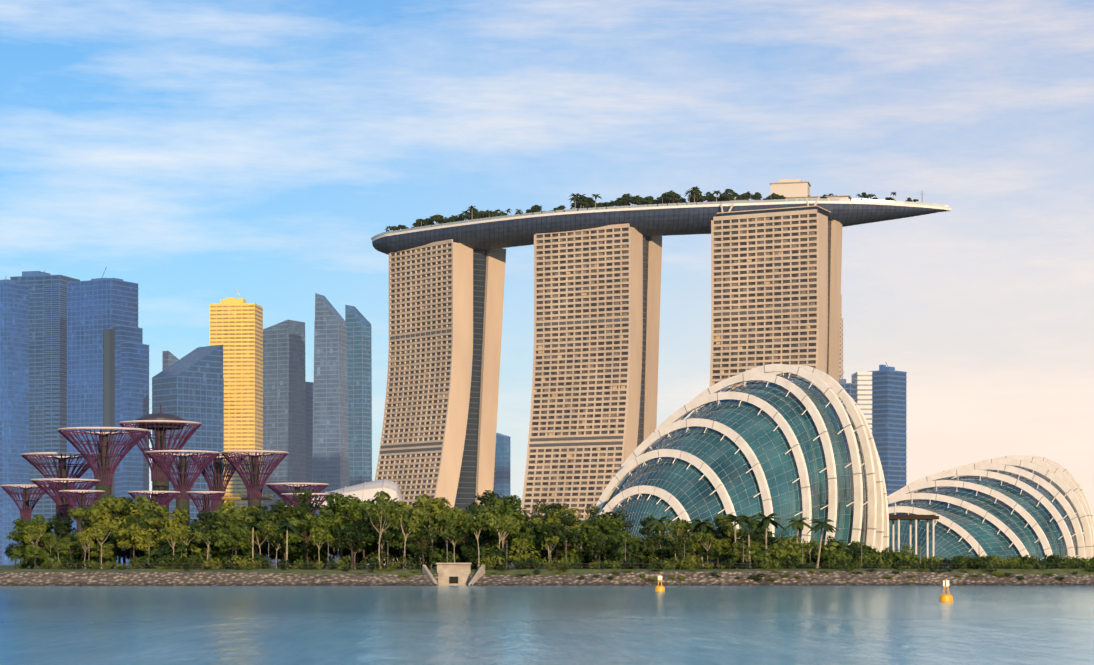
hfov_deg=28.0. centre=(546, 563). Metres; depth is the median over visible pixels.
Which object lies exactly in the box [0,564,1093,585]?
stone embankment
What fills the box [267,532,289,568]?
slender tree
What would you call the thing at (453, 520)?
slender tree
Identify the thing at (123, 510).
broad tree
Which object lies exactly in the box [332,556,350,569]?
shrub
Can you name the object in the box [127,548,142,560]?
broad tree
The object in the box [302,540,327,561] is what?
light broad tree
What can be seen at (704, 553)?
shrub
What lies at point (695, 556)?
shrub
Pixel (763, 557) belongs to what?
shrub
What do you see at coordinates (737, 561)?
shrub
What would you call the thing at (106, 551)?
light broad tree
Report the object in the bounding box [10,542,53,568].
shrub
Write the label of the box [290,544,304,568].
broad tree
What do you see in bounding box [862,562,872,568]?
shrub
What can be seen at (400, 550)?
broad tree
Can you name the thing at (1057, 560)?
shrub
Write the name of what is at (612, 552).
shrub
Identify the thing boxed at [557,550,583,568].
shrub
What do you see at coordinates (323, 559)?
shrub
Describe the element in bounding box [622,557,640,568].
shrub
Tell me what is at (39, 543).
light broad tree
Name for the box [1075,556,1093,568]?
shrub
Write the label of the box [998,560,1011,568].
shrub
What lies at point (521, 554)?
shrub
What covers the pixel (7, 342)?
skyscraper
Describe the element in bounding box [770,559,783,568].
shrub
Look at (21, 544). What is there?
broad tree
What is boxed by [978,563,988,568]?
shore scrub
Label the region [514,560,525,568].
shrub
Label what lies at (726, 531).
light broad tree
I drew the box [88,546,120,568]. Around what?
shrub
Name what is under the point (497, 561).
shrub
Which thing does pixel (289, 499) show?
supertree
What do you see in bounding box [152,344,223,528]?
skyscraper
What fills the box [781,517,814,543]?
palm
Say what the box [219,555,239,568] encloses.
shrub
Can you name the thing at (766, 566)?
shrub
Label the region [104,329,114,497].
skyscraper
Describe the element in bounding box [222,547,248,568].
shrub
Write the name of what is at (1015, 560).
shrub
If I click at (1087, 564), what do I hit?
shrub
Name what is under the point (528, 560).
shrub
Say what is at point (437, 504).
light broad tree
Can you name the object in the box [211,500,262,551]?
light broad tree
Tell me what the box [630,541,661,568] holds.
shrub
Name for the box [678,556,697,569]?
shrub
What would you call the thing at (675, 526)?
slender tree
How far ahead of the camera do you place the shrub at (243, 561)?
415.73 m
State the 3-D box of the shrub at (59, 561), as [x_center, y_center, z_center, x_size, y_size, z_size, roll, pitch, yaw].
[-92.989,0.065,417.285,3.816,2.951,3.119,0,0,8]
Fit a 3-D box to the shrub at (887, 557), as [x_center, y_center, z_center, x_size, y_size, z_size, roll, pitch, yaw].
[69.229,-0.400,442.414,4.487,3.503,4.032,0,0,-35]
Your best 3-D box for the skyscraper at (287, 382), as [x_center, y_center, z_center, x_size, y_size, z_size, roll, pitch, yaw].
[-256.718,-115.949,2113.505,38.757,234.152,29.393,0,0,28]
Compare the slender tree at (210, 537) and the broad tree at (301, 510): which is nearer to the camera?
the slender tree at (210, 537)
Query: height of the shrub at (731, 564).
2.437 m
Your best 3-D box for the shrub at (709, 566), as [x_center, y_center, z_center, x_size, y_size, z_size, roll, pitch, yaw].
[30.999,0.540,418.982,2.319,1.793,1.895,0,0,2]
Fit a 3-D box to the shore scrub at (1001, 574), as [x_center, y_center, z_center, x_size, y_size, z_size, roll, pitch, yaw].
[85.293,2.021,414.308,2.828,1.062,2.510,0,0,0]
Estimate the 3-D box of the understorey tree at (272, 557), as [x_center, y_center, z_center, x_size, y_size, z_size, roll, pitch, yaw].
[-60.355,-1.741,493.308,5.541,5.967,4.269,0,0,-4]
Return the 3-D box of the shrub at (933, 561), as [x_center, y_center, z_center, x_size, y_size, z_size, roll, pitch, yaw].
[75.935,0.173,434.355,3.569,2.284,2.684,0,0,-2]
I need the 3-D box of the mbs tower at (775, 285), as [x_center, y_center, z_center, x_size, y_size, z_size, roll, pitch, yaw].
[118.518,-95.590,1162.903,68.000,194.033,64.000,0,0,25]
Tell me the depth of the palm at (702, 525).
463.96 m
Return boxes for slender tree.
[23,525,46,559]
[40,533,58,554]
[51,541,67,568]
[74,532,95,568]
[89,521,118,568]
[160,527,182,568]
[176,526,201,557]
[194,530,215,565]
[248,524,273,558]
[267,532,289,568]
[308,530,333,562]
[327,535,343,561]
[347,539,365,565]
[360,500,402,567]
[368,529,393,567]
[388,506,427,568]
[393,539,410,568]
[410,507,451,568]
[428,511,462,560]
[437,522,469,562]
[463,507,491,569]
[483,509,519,552]
[483,513,521,550]
[512,538,527,552]
[536,519,565,561]
[541,536,559,556]
[567,531,586,553]
[664,521,685,568]
[694,532,716,561]
[713,533,726,568]
[799,538,817,560]
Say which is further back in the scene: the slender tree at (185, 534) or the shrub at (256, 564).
the slender tree at (185, 534)
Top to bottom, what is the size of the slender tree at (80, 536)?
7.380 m
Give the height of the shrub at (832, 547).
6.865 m
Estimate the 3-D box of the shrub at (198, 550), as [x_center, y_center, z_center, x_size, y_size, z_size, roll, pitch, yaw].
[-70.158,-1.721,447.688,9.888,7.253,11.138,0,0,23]
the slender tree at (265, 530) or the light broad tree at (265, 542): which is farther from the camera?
the light broad tree at (265, 542)
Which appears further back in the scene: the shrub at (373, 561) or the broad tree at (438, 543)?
the broad tree at (438, 543)
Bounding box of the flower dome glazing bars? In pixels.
[889,465,1085,558]
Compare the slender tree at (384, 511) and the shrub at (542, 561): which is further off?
the slender tree at (384, 511)
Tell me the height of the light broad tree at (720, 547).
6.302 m
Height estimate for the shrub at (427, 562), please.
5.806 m
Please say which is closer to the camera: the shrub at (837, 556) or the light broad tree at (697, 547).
the shrub at (837, 556)
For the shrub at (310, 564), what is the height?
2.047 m
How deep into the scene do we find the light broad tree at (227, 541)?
430.80 m
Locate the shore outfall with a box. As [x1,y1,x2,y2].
[422,563,484,585]
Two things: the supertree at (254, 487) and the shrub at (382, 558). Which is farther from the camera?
the supertree at (254, 487)
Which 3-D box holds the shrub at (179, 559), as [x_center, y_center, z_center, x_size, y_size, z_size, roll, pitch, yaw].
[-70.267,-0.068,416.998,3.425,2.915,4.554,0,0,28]
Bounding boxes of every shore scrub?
[240,566,253,569]
[558,566,569,570]
[646,577,657,581]
[766,576,775,581]
[780,572,790,577]
[835,564,847,569]
[896,566,911,569]
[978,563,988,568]
[991,571,1004,576]
[1021,564,1032,568]
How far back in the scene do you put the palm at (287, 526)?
430.57 m
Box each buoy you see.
[655,575,664,590]
[939,579,952,600]
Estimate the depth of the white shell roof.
801.90 m
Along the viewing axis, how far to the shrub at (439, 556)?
445.89 m
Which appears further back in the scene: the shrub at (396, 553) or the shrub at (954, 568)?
the shrub at (396, 553)
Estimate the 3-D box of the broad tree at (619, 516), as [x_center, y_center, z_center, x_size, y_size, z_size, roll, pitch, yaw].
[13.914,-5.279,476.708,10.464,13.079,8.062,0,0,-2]
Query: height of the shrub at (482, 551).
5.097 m
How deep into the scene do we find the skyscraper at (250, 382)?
1993.35 m
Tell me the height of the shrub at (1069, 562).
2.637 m
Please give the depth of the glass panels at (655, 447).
529.19 m
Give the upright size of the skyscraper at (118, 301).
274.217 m
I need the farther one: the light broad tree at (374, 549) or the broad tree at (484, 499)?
the broad tree at (484, 499)
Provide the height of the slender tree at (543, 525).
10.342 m
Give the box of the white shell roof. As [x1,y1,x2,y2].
[285,479,402,509]
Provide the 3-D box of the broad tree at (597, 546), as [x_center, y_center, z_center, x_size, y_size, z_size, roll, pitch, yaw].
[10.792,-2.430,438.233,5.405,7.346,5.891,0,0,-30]
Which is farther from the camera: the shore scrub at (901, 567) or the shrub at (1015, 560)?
the shrub at (1015, 560)
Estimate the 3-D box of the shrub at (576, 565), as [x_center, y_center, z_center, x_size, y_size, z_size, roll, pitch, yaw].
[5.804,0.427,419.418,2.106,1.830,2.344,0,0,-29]
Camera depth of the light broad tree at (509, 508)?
455.47 m
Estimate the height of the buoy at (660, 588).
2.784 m
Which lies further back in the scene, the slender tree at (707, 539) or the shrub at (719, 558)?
the shrub at (719, 558)
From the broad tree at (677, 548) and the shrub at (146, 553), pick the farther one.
the shrub at (146, 553)
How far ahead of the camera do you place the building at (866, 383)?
1857.39 m
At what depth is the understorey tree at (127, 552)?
492.42 m
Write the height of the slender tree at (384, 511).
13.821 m
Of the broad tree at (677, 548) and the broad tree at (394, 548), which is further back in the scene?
the broad tree at (394, 548)
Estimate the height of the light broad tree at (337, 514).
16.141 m
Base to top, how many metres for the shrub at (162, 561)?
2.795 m
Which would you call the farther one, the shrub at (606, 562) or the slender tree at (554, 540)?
the slender tree at (554, 540)
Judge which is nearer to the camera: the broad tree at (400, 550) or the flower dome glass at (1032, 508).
the broad tree at (400, 550)
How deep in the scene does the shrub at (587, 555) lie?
468.77 m
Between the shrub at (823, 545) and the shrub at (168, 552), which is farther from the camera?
the shrub at (823, 545)
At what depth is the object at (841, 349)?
1917.74 m
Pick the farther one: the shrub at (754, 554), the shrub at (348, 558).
the shrub at (348, 558)
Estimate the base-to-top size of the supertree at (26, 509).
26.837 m
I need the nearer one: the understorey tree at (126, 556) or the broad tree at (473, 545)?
the broad tree at (473, 545)
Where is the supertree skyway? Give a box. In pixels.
[222,494,272,499]
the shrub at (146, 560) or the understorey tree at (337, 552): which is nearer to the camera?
the shrub at (146, 560)
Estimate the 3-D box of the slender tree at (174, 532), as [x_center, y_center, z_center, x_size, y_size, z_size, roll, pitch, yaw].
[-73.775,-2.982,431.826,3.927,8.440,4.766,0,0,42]
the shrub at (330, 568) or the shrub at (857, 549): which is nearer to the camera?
the shrub at (330, 568)
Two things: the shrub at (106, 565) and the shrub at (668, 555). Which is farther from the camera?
the shrub at (668, 555)
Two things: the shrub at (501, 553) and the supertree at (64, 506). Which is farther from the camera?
the supertree at (64, 506)
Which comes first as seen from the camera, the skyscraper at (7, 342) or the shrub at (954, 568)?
the shrub at (954, 568)
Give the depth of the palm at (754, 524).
446.90 m
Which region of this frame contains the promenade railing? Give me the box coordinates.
[57,563,1093,568]
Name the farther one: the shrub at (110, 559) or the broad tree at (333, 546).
the broad tree at (333, 546)
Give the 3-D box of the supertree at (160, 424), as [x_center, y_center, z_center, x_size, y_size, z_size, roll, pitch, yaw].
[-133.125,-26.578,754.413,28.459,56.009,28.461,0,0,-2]
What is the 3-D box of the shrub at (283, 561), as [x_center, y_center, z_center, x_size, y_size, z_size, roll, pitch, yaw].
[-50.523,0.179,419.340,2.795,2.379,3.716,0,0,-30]
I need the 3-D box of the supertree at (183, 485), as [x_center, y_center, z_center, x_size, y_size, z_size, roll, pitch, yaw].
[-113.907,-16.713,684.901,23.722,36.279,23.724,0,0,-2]
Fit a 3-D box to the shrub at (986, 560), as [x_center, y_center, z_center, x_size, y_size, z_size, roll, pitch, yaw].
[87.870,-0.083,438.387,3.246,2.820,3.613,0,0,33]
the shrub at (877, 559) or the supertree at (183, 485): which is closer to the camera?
the shrub at (877, 559)
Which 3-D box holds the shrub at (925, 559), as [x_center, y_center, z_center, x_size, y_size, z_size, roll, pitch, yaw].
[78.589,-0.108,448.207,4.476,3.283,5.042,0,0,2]
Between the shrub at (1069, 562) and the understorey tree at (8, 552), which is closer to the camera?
the shrub at (1069, 562)
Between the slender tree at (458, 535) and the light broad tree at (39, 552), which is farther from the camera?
the slender tree at (458, 535)
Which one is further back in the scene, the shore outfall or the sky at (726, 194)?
the sky at (726, 194)
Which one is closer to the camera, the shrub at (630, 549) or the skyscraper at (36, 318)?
the shrub at (630, 549)
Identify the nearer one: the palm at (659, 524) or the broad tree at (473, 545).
the broad tree at (473, 545)
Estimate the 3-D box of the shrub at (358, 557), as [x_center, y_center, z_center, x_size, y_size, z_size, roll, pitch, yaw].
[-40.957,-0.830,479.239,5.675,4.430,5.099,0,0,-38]
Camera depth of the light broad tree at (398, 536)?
454.98 m
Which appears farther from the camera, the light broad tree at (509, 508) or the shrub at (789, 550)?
the light broad tree at (509, 508)
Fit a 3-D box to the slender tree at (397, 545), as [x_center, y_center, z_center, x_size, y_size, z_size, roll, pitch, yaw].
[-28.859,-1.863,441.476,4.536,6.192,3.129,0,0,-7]
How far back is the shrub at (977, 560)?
419.65 m
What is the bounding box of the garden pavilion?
[889,515,938,558]
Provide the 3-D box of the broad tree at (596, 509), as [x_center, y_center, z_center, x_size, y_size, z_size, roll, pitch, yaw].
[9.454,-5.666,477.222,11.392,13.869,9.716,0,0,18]
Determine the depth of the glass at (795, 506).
525.15 m
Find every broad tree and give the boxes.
[6,514,54,568]
[10,541,27,568]
[22,528,55,568]
[25,544,47,568]
[43,534,67,555]
[47,516,76,558]
[58,537,82,557]
[67,494,117,543]
[67,532,91,568]
[68,495,128,548]
[70,532,92,568]
[80,504,110,545]
[90,541,113,568]
[91,498,147,568]
[96,536,122,568]
[108,497,159,568]
[108,515,152,568]
[113,545,136,568]
[117,523,156,557]
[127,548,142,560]
[130,495,167,564]
[131,510,167,561]
[142,507,191,556]
[143,538,169,555]
[186,510,222,561]
[203,508,254,568]
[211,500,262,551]
[213,524,252,567]
[237,509,275,552]
[247,520,278,561]
[256,503,276,555]
[260,500,306,559]
[266,527,297,558]
[276,489,320,543]
[282,512,334,560]
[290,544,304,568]
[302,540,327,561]
[316,492,376,559]
[317,510,340,564]
[332,521,373,568]
[338,511,386,568]
[340,491,405,558]
[342,543,370,568]
[366,528,392,551]
[379,502,423,568]
[382,515,424,568]
[388,541,406,564]
[397,494,451,567]
[406,526,437,564]
[412,497,468,560]
[412,521,444,567]
[437,538,459,551]
[446,522,483,562]
[458,515,482,562]
[460,538,480,557]
[465,490,507,551]
[468,517,501,548]
[471,495,527,556]
[494,499,532,568]
[501,533,529,553]
[511,527,543,556]
[522,508,570,568]
[529,507,583,567]
[531,500,573,557]
[545,512,585,567]
[578,506,603,568]
[578,513,624,568]
[584,533,612,568]
[598,509,634,548]
[602,535,620,557]
[611,530,641,558]
[638,515,667,545]
[641,533,665,560]
[663,536,691,568]
[678,527,711,553]
[679,531,705,567]
[690,514,739,568]
[707,539,732,564]
[716,515,754,568]
[731,541,754,562]
[741,522,771,567]
[747,528,778,543]
[747,540,765,555]
[750,526,785,547]
[769,543,786,556]
[784,536,800,547]
[826,535,842,548]
[854,541,875,550]
[881,546,894,555]
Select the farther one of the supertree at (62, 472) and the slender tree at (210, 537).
the supertree at (62, 472)
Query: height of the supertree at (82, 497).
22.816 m
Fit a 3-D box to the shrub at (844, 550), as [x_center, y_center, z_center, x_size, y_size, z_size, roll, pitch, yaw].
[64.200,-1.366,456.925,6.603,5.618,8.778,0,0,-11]
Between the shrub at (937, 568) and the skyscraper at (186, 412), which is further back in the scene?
the skyscraper at (186, 412)
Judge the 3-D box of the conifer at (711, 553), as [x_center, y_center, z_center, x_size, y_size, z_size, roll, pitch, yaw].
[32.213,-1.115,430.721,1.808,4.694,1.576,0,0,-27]
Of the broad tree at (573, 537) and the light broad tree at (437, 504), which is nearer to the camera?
the broad tree at (573, 537)
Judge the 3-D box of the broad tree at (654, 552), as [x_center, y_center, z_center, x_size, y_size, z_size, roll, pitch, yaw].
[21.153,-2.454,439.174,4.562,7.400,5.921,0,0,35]
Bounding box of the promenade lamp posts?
[88,541,1039,568]
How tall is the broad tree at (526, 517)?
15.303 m
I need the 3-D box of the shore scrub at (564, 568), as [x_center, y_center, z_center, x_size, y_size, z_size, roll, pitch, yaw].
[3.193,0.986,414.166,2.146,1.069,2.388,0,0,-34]
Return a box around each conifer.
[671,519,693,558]
[706,546,714,564]
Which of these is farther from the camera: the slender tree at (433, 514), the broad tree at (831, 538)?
the broad tree at (831, 538)
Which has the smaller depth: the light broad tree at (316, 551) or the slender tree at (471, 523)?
the slender tree at (471, 523)
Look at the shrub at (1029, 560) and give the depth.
420.03 m
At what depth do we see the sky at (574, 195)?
1210.20 m
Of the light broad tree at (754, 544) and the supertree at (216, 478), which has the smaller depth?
the light broad tree at (754, 544)
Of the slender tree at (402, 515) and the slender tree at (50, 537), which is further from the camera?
the slender tree at (50, 537)
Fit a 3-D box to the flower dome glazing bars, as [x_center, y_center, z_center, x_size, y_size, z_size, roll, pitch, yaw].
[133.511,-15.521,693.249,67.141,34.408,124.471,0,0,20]
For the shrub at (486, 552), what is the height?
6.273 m
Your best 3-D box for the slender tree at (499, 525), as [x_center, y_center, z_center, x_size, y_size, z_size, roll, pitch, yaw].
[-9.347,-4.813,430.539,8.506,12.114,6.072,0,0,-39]
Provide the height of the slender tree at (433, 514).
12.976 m
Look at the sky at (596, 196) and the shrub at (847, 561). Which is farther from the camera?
the sky at (596, 196)
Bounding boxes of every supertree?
[0,485,48,566]
[20,452,97,561]
[30,478,99,562]
[57,427,149,565]
[58,490,104,531]
[119,405,201,526]
[127,491,180,518]
[144,450,220,525]
[187,491,225,555]
[190,454,244,557]
[220,450,288,564]
[265,483,328,517]
[281,493,329,517]
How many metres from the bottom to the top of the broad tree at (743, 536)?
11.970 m
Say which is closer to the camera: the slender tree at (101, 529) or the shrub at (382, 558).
the slender tree at (101, 529)
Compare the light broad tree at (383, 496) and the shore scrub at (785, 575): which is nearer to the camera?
the shore scrub at (785, 575)
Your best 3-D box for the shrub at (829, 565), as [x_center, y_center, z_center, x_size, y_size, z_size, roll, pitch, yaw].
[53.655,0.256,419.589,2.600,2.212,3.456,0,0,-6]
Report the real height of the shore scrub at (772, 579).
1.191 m
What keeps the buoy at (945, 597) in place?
on the water
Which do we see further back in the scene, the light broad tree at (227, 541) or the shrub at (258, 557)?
the shrub at (258, 557)
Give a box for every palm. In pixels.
[242,521,267,560]
[271,520,301,568]
[577,526,592,568]
[642,515,675,567]
[689,519,716,568]
[718,514,751,568]
[730,515,764,568]
[751,513,786,558]
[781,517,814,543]
[807,519,840,568]
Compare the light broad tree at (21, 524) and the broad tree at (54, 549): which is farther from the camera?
the light broad tree at (21, 524)
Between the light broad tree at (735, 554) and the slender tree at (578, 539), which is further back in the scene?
the slender tree at (578, 539)
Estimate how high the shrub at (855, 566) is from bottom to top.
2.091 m
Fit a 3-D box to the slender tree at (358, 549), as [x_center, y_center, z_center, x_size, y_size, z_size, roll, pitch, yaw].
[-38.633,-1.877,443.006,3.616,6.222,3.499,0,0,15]
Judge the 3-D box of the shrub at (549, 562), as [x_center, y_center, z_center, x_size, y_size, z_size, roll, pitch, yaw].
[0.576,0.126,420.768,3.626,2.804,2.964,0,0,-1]
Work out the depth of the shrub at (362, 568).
417.18 m
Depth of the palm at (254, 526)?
439.42 m
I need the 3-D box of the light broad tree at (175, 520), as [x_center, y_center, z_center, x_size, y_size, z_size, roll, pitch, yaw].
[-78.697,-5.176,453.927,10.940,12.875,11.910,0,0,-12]
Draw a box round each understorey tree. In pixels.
[4,543,20,567]
[116,548,129,564]
[125,548,143,556]
[257,546,277,557]
[269,550,290,567]
[330,546,348,556]
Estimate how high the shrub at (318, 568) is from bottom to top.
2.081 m
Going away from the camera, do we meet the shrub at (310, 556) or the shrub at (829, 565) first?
the shrub at (829, 565)
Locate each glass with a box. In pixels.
[612,376,867,567]
[889,466,1084,565]
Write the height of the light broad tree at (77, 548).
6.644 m
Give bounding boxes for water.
[0,585,1093,664]
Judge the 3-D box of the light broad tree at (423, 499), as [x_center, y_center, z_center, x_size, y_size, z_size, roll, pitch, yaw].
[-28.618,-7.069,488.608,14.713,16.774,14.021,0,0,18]
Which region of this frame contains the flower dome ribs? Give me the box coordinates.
[887,456,1093,560]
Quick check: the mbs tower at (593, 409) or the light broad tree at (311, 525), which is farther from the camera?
the mbs tower at (593, 409)
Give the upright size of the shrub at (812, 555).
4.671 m
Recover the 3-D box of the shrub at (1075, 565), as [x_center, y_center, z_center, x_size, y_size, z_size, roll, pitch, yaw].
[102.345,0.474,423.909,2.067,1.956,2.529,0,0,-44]
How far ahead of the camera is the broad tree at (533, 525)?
461.35 m
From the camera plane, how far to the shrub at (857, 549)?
452.65 m
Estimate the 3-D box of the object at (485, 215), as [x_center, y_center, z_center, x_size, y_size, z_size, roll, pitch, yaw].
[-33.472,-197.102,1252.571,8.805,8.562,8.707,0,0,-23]
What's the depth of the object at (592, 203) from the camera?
1210.19 m
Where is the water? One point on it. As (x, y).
(609, 625)
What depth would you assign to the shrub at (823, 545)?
444.12 m
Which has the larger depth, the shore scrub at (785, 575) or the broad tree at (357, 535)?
the broad tree at (357, 535)
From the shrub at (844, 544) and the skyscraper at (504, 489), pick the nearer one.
the shrub at (844, 544)
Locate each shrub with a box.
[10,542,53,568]
[24,543,57,568]
[43,563,51,568]
[50,556,66,568]
[59,552,92,568]
[61,556,80,569]
[82,559,99,569]
[88,546,116,568]
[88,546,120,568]
[99,562,112,569]
[128,555,153,568]
[142,542,176,567]
[148,540,190,568]
[152,556,173,568]
[169,555,189,568]
[176,538,229,568]
[184,551,213,568]
[185,556,206,569]
[202,557,221,569]
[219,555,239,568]
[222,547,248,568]
[231,554,252,568]
[243,549,264,568]
[248,560,264,568]
[258,557,271,568]
[276,558,290,568]
[288,544,318,568]
[293,559,305,568]
[302,542,335,568]
[303,560,314,569]
[313,560,323,569]
[326,560,336,569]
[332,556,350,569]
[343,551,354,567]
[349,552,368,568]
[354,561,366,569]
[362,549,393,568]
[367,558,380,569]
[385,546,417,568]
[388,560,403,569]
[398,554,420,569]
[414,543,442,568]
[428,547,459,564]
[450,552,469,562]
[465,545,492,568]
[468,542,501,564]
[479,554,505,569]
[484,544,513,569]
[492,556,508,568]
[507,545,540,568]
[507,549,538,568]
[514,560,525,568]
[520,556,538,568]
[530,558,544,568]
[538,543,569,567]
[542,557,557,568]
[553,541,592,568]
[554,558,575,568]
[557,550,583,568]
[571,561,583,568]
[582,549,609,568]
[587,560,602,568]
[602,559,621,568]
[607,551,627,568]
[610,537,648,568]
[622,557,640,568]
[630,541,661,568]
[646,559,657,568]
[655,545,677,568]
[661,557,679,569]
[670,556,685,569]
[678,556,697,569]
[682,551,701,568]
[685,546,709,568]
[703,562,714,568]
[716,542,740,567]
[722,551,751,568]
[722,558,735,568]
[735,543,768,568]
[738,562,750,568]
[754,548,776,568]
[760,560,771,569]
[766,536,808,568]
[767,540,813,568]
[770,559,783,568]
[780,554,801,568]
[802,561,815,568]
[803,549,826,568]
[811,540,842,568]
[814,540,849,568]
[820,547,856,567]
[820,559,833,568]
[829,539,852,568]
[838,545,862,560]
[838,557,855,568]
[843,548,864,568]
[850,560,861,568]
[852,543,882,568]
[854,551,886,568]
[857,548,879,568]
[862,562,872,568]
[877,559,892,568]
[881,553,896,568]
[890,545,921,567]
[898,558,917,568]
[919,561,929,569]
[921,556,939,568]
[923,559,936,568]
[932,560,945,569]
[941,558,950,568]
[944,553,969,568]
[949,561,958,569]
[952,556,966,568]
[954,555,969,567]
[957,557,975,568]
[967,555,984,568]
[980,556,991,567]
[985,558,1004,568]
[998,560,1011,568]
[999,557,1018,568]
[1007,561,1019,568]
[1018,555,1041,568]
[1042,561,1053,568]
[1045,554,1063,568]
[1057,559,1077,568]
[1063,556,1080,565]
[1070,561,1080,568]
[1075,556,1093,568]
[1079,557,1093,568]
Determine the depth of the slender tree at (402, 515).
429.21 m
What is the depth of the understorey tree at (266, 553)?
493.11 m
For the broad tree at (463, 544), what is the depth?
479.38 m
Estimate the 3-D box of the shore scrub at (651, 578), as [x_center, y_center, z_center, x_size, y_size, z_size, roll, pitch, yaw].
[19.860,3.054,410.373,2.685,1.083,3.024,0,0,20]
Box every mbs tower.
[362,239,511,564]
[521,223,661,525]
[709,197,841,397]
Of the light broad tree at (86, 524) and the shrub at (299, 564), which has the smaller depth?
the shrub at (299, 564)
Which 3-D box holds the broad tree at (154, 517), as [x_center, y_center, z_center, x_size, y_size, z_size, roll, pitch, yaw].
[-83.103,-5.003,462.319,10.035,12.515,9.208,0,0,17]

